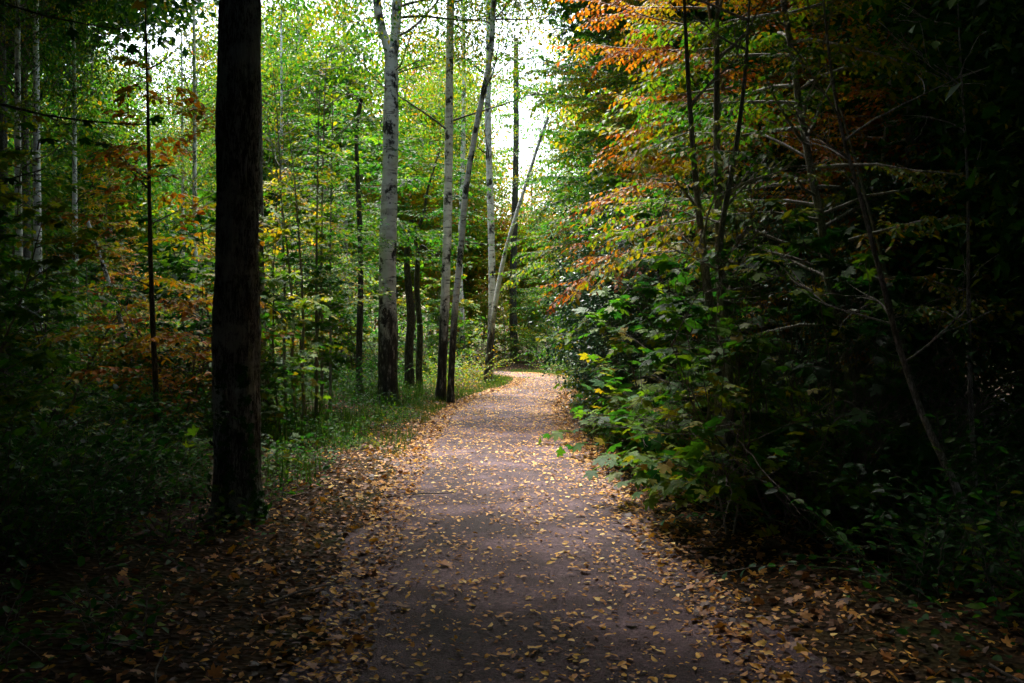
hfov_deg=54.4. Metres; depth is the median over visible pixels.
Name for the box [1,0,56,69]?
tall tree
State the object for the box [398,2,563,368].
birch tree
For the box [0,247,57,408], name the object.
sapling tree
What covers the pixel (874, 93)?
hornbeam tree
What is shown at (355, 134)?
dark tree
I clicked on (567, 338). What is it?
sapling tree
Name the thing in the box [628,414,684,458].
sycamore sapling
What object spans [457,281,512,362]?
sapling tree
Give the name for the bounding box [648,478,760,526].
shrub
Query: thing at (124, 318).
sapling tree
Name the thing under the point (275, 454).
shrub
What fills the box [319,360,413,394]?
shrub
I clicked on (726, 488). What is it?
sycamore sapling
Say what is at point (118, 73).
woodland tree
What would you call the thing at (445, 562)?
fallen maple leaf
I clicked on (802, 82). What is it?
hornbeam tree
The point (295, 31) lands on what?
woodland tree
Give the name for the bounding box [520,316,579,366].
shrub
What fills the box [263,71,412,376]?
sapling tree
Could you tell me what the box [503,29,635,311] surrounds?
sapling tree
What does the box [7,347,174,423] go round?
shrub
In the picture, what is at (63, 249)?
woodland tree
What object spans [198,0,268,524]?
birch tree
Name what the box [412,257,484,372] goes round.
sapling tree
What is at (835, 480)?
shrub
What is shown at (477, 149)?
woodland tree
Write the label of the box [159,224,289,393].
sapling tree
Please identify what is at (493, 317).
leaning birch
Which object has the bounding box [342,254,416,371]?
sapling tree
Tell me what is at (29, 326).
sapling tree
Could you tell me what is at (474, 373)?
shrub
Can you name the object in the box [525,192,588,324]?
sapling tree
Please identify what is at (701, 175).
sapling tree
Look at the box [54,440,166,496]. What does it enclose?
shrub
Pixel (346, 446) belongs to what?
shrub
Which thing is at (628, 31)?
tall tree
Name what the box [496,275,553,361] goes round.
sapling tree
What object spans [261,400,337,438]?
shrub
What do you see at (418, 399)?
shrub
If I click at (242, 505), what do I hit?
shrub
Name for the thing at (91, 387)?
shrub
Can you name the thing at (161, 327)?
sapling tree
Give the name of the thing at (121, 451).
shrub
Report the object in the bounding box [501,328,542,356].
shrub
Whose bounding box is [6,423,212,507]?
shrub
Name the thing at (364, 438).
shrub
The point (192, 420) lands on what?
shrub
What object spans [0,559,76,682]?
shrub
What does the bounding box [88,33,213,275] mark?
birch tree
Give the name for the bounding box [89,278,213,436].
sapling tree
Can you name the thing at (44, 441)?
shrub
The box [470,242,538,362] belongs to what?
sapling tree
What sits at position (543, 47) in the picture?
sky
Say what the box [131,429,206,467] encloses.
shrub
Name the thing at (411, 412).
shrub
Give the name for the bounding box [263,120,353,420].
sapling tree
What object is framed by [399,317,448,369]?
sapling tree
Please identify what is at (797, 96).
hornbeam tree
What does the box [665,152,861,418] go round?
holly bush
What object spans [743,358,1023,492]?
shrub
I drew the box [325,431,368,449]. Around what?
shrub
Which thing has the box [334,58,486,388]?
dark tree
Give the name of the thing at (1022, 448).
shrub
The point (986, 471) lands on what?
shrub
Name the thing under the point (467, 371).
shrub
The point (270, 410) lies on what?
sapling tree
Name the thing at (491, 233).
birch tree
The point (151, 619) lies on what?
shrub
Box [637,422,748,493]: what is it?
sycamore sapling
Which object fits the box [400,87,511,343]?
woodland tree
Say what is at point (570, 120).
woodland tree
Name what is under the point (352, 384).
shrub
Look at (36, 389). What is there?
shrub
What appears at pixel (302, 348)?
sapling tree
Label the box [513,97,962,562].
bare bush
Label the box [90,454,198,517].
shrub
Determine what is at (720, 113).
hornbeam tree
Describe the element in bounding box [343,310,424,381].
sapling tree
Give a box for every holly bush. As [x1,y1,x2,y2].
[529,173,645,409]
[529,176,688,426]
[538,172,715,442]
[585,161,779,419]
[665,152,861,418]
[735,97,1009,457]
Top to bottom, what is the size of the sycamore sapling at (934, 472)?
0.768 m
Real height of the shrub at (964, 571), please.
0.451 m
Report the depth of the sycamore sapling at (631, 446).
10.81 m
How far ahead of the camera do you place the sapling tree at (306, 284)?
33.32 m
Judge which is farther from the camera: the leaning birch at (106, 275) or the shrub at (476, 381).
the shrub at (476, 381)
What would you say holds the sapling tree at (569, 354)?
on the ground at (298, 602)
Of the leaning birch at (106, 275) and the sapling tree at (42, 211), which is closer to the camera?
the leaning birch at (106, 275)
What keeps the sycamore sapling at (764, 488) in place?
on the ground at (298, 602)
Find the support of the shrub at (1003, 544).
on the ground at (298, 602)
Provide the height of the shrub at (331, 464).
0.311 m
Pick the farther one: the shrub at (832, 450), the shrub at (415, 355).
the shrub at (415, 355)
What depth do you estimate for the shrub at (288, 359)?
25.62 m
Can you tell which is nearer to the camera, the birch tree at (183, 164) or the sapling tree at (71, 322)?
the sapling tree at (71, 322)
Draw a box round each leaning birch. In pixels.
[86,221,141,411]
[483,88,586,382]
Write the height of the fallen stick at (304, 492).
0.047 m
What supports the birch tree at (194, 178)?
on the ground at (298, 602)
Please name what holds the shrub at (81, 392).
on the ground at (298, 602)
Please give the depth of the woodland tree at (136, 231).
32.04 m
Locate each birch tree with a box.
[0,0,148,391]
[0,0,177,396]
[7,0,183,365]
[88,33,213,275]
[106,0,299,346]
[116,27,215,365]
[141,0,433,433]
[165,38,284,213]
[189,0,362,356]
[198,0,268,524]
[262,0,552,404]
[311,0,589,400]
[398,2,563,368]
[401,0,591,379]
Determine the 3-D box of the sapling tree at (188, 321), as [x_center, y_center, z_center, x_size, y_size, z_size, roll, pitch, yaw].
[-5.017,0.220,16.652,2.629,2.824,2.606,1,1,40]
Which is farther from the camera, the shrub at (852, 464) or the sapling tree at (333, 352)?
the sapling tree at (333, 352)
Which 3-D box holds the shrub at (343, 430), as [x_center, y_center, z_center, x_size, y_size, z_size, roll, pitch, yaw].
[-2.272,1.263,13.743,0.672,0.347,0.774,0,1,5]
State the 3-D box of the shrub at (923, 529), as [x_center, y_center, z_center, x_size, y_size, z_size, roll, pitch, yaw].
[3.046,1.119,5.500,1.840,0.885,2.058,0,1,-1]
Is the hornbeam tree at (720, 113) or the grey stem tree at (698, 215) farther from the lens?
the hornbeam tree at (720, 113)
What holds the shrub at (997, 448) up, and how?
on the ground at (298, 602)
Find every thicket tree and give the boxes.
[605,0,957,415]
[661,3,771,209]
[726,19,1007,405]
[747,0,1023,466]
[765,0,1023,489]
[851,0,1023,532]
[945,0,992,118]
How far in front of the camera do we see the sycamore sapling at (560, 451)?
11.69 m
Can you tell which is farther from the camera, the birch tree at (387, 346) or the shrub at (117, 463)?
the birch tree at (387, 346)
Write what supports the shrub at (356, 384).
on the ground at (298, 602)
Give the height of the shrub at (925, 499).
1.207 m
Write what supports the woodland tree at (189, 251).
on the ground at (298, 602)
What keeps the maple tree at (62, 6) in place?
on the ground at (298, 602)
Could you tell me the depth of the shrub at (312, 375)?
23.01 m
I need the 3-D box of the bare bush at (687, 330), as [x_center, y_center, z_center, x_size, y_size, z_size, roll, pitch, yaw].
[2.528,-0.319,12.044,3.883,3.860,3.470,1,1,29]
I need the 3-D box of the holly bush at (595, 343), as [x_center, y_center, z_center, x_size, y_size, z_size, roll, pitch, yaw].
[1.731,-0.378,13.309,2.684,3.824,2.769,1,1,42]
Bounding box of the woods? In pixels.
[115,263,966,342]
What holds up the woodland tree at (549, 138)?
on the ground at (298, 602)
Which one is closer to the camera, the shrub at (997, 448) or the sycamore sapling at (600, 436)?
the shrub at (997, 448)
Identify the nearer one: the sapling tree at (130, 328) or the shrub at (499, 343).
the sapling tree at (130, 328)
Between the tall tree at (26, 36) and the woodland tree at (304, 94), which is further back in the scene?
the woodland tree at (304, 94)
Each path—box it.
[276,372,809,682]
[279,367,845,682]
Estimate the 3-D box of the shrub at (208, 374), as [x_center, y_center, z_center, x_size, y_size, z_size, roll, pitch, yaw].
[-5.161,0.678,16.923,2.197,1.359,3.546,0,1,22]
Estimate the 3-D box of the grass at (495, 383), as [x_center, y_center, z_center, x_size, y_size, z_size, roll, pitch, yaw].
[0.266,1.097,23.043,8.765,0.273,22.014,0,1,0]
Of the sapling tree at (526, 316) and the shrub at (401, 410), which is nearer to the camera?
the shrub at (401, 410)
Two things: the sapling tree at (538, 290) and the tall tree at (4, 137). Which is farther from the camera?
the sapling tree at (538, 290)
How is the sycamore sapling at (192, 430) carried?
on the ground at (298, 602)
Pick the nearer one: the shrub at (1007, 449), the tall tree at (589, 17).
the shrub at (1007, 449)
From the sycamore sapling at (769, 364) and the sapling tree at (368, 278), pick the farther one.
the sapling tree at (368, 278)
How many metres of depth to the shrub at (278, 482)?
9.25 m
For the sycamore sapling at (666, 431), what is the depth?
9.09 m
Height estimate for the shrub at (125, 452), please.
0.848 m
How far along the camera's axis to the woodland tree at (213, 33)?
46.58 m
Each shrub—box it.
[0,347,129,426]
[0,362,236,567]
[0,391,216,548]
[0,403,203,502]
[0,412,161,512]
[0,415,217,575]
[0,419,152,495]
[0,448,196,536]
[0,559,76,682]
[1,394,197,501]
[2,555,186,660]
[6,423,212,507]
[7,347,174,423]
[7,354,142,402]
[29,353,186,417]
[34,359,140,403]
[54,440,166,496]
[70,356,324,440]
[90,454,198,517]
[99,438,213,498]
[106,388,212,440]
[111,386,212,441]
[130,490,274,549]
[131,345,314,414]
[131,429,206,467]
[145,404,212,441]
[155,479,286,524]
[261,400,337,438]
[261,434,336,475]
[261,435,339,474]
[262,466,336,503]
[267,369,329,419]
[274,350,325,376]
[275,356,320,385]
[285,407,369,437]
[300,367,341,389]
[302,443,360,466]
[304,350,421,400]
[307,366,374,396]
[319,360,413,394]
[324,432,360,447]
[325,421,365,440]
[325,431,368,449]
[326,437,352,452]
[342,352,415,381]
[350,431,384,450]
[352,399,394,413]
[352,431,375,441]
[353,413,399,429]
[355,388,391,405]
[371,397,407,410]
[374,402,420,422]
[387,403,409,415]
[389,416,424,430]
[398,338,431,362]
[401,330,498,365]
[402,407,422,418]
[406,394,429,406]
[414,348,480,388]
[415,351,505,389]
[424,343,545,387]
[457,332,495,351]
[460,350,514,378]
[467,338,524,362]
[475,324,524,351]
[494,327,552,361]
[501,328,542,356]
[506,332,569,368]
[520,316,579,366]
[523,342,579,375]
[524,333,555,360]
[540,347,580,381]
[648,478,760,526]
[652,403,1023,565]
[675,393,967,532]
[703,433,982,542]
[712,413,1023,632]
[717,389,1006,542]
[741,409,995,508]
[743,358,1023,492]
[748,473,1023,603]
[792,477,944,538]
[818,500,917,532]
[822,371,1020,465]
[852,473,1023,604]
[863,409,948,485]
[871,473,1023,596]
[877,515,1022,595]
[880,426,1023,532]
[883,495,986,539]
[892,463,1023,561]
[894,399,1023,498]
[915,416,1023,495]
[922,530,1023,601]
[932,427,1023,485]
[933,395,1023,540]
[937,499,1023,562]
[940,428,1023,497]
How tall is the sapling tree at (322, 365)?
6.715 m
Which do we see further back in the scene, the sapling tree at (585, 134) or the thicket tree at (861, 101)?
the sapling tree at (585, 134)
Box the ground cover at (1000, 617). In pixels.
[0,363,1023,682]
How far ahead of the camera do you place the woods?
91.32 m
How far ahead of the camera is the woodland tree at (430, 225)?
39.07 m
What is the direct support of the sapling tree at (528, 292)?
on the ground at (298, 602)
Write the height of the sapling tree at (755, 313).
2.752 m
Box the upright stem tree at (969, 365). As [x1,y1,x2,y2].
[857,2,1023,522]
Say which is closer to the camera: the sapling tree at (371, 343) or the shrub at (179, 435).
the shrub at (179, 435)
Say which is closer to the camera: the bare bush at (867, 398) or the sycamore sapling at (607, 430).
the bare bush at (867, 398)
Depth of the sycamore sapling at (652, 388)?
9.12 m
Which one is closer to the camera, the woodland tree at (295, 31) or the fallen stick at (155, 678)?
the fallen stick at (155, 678)
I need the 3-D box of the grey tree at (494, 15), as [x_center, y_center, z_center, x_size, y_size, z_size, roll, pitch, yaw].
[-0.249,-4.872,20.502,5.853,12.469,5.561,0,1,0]
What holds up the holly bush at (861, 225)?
on the ground at (298, 602)
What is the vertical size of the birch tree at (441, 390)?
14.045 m
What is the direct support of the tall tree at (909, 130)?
on the ground at (298, 602)
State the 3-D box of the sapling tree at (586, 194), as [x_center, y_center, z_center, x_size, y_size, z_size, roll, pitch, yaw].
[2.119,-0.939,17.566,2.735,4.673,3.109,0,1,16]
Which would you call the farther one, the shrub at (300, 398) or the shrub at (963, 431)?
the shrub at (300, 398)
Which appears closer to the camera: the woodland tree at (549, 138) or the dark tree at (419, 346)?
the dark tree at (419, 346)
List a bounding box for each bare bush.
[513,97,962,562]
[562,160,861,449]
[641,254,977,526]
[774,252,1023,503]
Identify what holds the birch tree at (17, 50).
on the ground at (298, 602)
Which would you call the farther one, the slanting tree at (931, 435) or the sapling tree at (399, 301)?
the sapling tree at (399, 301)
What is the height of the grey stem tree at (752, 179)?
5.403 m
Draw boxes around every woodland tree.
[6,19,111,185]
[7,20,215,257]
[7,21,156,321]
[7,21,206,363]
[8,107,157,343]
[82,172,212,345]
[123,80,215,325]
[129,106,215,355]
[162,0,339,266]
[165,0,313,231]
[168,171,340,352]
[201,0,399,352]
[261,0,456,364]
[296,86,499,362]
[306,187,370,333]
[355,118,508,358]
[358,20,525,359]
[365,25,507,352]
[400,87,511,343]
[404,142,544,356]
[414,103,504,356]
[463,149,576,356]
[476,157,577,353]
[496,5,620,220]
[530,9,668,225]
[595,48,687,172]
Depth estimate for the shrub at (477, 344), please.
58.41 m
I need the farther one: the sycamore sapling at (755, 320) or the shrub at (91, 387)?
the shrub at (91, 387)
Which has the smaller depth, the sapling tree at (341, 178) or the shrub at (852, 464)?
the shrub at (852, 464)
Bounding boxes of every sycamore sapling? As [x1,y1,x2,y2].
[3,420,100,495]
[142,409,212,461]
[261,420,325,451]
[261,433,318,464]
[538,368,691,444]
[553,290,607,400]
[556,377,680,456]
[569,388,710,452]
[573,228,713,436]
[579,379,631,432]
[579,419,642,445]
[583,195,829,504]
[589,199,795,439]
[599,286,702,434]
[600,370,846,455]
[607,371,881,496]
[613,248,858,533]
[617,412,690,461]
[626,386,892,522]
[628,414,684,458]
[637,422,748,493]
[639,383,819,507]
[646,264,804,471]
[649,438,785,509]
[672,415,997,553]
[684,208,925,499]
[688,451,805,499]
[731,439,873,514]
[737,211,993,530]
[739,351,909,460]
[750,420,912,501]
[853,437,983,519]
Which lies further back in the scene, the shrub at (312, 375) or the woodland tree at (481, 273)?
the woodland tree at (481, 273)
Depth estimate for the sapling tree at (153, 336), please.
12.42 m
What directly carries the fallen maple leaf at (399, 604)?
on the path at (622, 649)
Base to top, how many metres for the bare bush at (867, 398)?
2.276 m
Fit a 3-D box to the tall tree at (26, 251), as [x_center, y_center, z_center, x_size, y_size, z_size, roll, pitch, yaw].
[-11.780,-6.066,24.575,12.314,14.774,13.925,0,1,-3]
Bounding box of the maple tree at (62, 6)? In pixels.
[0,0,168,224]
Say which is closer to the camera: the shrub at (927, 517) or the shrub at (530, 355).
the shrub at (927, 517)
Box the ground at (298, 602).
[0,326,1023,682]
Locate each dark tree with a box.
[270,29,444,395]
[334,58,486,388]
[346,58,499,385]
[436,37,582,360]
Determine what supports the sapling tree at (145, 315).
on the ground at (298, 602)
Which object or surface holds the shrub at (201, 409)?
on the ground at (298, 602)
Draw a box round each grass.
[0,362,447,495]
[309,368,669,455]
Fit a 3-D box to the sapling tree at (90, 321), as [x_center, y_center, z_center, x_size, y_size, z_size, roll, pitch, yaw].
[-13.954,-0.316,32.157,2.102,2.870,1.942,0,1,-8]
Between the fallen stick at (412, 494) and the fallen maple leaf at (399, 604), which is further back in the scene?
the fallen stick at (412, 494)
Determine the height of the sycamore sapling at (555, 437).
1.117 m
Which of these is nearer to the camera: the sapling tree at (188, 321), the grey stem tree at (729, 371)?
the grey stem tree at (729, 371)
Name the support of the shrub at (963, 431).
on the ground at (298, 602)
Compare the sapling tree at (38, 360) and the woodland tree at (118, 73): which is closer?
the sapling tree at (38, 360)
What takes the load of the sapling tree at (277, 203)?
on the ground at (298, 602)
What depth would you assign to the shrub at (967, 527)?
6.01 m
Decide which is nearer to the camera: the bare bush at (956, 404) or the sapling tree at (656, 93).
the bare bush at (956, 404)
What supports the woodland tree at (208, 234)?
on the ground at (298, 602)
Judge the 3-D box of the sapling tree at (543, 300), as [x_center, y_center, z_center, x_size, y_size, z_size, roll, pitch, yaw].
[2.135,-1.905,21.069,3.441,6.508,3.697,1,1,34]
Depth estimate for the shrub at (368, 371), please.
25.57 m
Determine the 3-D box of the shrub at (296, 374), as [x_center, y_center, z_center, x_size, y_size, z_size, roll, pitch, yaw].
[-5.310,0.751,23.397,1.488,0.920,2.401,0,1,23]
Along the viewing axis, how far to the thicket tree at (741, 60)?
13.86 m
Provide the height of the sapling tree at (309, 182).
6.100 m
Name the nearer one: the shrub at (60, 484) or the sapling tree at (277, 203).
the shrub at (60, 484)
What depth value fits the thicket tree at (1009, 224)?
7.10 m
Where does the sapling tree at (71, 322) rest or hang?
on the ground at (298, 602)
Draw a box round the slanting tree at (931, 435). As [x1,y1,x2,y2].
[762,0,992,563]
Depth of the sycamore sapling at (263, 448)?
10.95 m
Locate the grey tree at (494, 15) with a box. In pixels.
[387,0,607,402]
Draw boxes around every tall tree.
[0,0,218,388]
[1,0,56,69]
[6,0,217,385]
[6,12,168,106]
[22,0,159,26]
[513,0,758,367]
[538,0,796,113]
[898,0,932,445]
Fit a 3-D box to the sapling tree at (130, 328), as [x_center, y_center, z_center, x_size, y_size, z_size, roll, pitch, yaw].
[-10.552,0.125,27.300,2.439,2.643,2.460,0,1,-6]
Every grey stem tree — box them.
[632,0,806,466]
[640,0,829,482]
[714,0,823,469]
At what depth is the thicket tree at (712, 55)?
21.27 m
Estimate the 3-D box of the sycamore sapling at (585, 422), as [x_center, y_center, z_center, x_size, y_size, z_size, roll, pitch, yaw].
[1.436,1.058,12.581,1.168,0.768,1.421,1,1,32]
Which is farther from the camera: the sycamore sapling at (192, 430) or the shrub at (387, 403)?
the shrub at (387, 403)
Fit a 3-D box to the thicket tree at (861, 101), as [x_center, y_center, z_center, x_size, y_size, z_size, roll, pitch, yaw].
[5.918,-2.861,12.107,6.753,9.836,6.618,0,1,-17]
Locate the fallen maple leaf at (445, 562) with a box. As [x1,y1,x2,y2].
[438,559,452,565]
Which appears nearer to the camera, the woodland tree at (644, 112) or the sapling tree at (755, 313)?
the sapling tree at (755, 313)
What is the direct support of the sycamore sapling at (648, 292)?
on the ground at (298, 602)
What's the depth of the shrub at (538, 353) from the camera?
36.03 m
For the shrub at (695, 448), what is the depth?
7.12 m
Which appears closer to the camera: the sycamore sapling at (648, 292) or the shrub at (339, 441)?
the sycamore sapling at (648, 292)
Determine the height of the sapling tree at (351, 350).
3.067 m
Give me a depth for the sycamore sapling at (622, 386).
11.18 m
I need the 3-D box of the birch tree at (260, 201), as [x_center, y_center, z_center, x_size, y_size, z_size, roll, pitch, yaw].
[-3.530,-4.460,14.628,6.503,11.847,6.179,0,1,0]
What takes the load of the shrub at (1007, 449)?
on the ground at (298, 602)
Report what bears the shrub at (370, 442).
on the ground at (298, 602)
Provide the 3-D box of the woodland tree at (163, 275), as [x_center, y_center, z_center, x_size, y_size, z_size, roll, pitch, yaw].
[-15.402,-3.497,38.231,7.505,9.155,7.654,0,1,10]
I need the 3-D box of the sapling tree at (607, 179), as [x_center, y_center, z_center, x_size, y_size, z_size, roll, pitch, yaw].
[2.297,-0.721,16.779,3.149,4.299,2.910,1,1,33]
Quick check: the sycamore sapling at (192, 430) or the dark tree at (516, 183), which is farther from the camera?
the dark tree at (516, 183)
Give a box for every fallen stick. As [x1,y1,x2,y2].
[101,557,139,570]
[154,647,166,682]
[264,580,349,604]
[282,482,329,498]
[372,492,453,497]
[988,662,1023,682]
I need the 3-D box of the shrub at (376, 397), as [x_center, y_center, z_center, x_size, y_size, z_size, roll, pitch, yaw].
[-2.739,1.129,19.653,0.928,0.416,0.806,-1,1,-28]
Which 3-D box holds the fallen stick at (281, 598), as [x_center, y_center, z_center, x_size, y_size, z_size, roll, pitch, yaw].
[-1.210,1.473,5.873,0.050,0.023,0.638,1,1,38]
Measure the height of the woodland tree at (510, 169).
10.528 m
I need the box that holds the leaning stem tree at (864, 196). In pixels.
[797,0,927,438]
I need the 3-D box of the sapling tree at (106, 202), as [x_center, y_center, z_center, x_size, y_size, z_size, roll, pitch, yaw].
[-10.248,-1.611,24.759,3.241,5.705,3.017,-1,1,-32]
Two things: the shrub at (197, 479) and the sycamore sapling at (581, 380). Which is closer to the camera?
the shrub at (197, 479)
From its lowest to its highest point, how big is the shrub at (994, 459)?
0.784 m
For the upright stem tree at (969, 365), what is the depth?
7.49 m
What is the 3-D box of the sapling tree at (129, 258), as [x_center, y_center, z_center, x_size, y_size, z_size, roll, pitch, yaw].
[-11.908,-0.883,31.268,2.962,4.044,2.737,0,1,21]
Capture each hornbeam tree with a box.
[489,0,711,363]
[535,0,750,305]
[536,0,986,386]
[544,0,1023,432]
[624,6,828,377]
[671,0,1017,450]
[696,0,998,410]
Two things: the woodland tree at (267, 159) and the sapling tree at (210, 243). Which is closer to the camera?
the sapling tree at (210, 243)
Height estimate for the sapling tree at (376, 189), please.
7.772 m
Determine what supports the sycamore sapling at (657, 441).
on the ground at (298, 602)
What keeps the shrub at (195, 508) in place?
on the ground at (298, 602)
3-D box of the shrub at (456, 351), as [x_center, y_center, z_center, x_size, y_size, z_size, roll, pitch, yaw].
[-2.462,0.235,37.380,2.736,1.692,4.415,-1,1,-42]
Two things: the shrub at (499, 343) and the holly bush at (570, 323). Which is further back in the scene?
the shrub at (499, 343)
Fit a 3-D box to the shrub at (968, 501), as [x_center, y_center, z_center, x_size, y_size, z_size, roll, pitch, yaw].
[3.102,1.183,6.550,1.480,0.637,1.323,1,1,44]
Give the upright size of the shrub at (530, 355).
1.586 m
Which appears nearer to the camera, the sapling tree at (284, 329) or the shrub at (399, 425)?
the shrub at (399, 425)
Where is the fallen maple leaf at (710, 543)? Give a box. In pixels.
[702,540,714,545]
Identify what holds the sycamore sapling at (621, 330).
on the ground at (298, 602)
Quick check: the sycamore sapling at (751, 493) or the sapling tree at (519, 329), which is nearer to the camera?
the sycamore sapling at (751, 493)
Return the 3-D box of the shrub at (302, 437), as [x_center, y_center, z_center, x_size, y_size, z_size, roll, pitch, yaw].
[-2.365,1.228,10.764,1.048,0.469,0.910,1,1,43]
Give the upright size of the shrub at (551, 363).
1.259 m
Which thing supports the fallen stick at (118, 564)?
on the ground at (298, 602)
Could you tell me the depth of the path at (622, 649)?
5.94 m
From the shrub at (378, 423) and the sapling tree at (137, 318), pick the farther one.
the sapling tree at (137, 318)
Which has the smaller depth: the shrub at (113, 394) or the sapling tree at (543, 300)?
the shrub at (113, 394)
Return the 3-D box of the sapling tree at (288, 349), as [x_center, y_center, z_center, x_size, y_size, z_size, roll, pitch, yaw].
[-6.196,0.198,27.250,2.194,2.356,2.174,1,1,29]
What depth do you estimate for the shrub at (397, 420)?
16.23 m
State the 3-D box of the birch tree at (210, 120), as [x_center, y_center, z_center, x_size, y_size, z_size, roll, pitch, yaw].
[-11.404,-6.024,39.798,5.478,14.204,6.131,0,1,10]
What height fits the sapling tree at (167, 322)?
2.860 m
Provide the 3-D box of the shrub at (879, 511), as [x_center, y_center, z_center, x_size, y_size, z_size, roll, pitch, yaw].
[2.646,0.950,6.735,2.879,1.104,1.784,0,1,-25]
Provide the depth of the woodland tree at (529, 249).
46.64 m
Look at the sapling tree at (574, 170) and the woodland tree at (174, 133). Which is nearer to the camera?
the sapling tree at (574, 170)
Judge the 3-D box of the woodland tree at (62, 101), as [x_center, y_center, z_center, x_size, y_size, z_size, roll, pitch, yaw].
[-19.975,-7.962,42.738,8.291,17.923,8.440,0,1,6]
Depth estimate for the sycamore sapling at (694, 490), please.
7.34 m
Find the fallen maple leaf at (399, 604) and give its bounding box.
[393,601,408,606]
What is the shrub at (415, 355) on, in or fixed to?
on the ground at (298, 602)
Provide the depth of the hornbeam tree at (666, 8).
13.23 m
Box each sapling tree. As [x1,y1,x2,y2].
[0,77,128,393]
[0,99,135,388]
[0,149,125,463]
[0,242,142,430]
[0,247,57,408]
[0,262,159,432]
[5,0,295,423]
[29,193,143,367]
[30,287,108,376]
[43,158,162,347]
[62,272,148,391]
[79,288,109,361]
[84,300,166,376]
[85,251,169,357]
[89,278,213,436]
[101,167,300,422]
[101,275,171,368]
[101,306,211,423]
[103,295,211,396]
[125,294,203,368]
[126,270,282,414]
[133,296,211,369]
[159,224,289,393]
[161,316,203,368]
[173,217,215,326]
[184,213,338,436]
[262,111,364,425]
[263,52,394,417]
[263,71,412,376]
[263,72,413,404]
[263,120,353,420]
[263,128,320,382]
[263,155,374,365]
[264,241,305,347]
[265,63,335,408]
[266,317,320,371]
[279,192,378,374]
[284,211,357,357]
[286,32,376,411]
[286,266,367,376]
[287,114,429,372]
[306,267,377,379]
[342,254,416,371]
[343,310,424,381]
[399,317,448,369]
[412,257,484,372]
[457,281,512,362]
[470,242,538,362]
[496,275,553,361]
[502,196,571,363]
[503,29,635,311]
[517,91,638,335]
[518,9,709,299]
[522,236,571,342]
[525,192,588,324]
[535,25,777,375]
[535,97,664,322]
[546,160,640,360]
[549,171,686,387]
[549,301,598,390]
[558,21,750,274]
[591,145,762,443]
[661,233,800,445]
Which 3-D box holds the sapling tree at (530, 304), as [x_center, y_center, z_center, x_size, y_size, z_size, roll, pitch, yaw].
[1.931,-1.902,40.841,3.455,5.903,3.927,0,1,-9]
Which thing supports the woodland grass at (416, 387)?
on the ground at (298, 602)
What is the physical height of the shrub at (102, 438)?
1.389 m
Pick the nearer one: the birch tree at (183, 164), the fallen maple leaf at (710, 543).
the fallen maple leaf at (710, 543)
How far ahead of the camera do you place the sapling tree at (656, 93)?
15.48 m
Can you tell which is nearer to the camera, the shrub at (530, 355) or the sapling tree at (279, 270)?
the sapling tree at (279, 270)
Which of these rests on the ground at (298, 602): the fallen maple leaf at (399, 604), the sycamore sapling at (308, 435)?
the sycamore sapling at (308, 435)
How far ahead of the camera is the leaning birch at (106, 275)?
16.96 m
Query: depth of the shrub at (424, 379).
24.86 m
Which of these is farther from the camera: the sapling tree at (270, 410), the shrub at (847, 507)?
the sapling tree at (270, 410)
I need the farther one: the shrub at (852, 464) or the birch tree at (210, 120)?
the birch tree at (210, 120)
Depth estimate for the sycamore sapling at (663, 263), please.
8.42 m
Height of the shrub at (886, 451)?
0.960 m
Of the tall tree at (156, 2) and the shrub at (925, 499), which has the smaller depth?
the shrub at (925, 499)
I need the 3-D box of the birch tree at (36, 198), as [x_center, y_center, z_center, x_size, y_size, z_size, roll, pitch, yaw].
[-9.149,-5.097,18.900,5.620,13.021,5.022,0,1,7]
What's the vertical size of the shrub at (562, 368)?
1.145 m
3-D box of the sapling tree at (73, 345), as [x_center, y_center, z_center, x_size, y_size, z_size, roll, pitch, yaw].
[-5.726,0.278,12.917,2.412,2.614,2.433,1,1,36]
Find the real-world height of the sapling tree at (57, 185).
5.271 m
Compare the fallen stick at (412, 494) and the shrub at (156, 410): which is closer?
the fallen stick at (412, 494)
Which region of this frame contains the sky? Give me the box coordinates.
[44,0,598,325]
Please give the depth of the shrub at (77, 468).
6.93 m
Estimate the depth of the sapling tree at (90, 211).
21.81 m
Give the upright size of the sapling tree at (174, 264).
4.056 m
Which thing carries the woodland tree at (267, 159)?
on the ground at (298, 602)
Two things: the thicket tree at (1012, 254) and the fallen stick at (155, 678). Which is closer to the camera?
the fallen stick at (155, 678)
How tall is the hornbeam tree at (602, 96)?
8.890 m
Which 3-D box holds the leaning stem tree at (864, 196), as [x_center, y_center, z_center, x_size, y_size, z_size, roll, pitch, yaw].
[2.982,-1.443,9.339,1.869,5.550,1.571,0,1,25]
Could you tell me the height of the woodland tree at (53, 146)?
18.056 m
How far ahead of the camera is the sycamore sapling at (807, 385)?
9.62 m
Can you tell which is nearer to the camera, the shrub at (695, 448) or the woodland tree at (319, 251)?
the shrub at (695, 448)
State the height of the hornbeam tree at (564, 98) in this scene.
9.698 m
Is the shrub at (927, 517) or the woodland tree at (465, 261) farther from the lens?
the woodland tree at (465, 261)
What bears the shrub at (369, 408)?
on the ground at (298, 602)

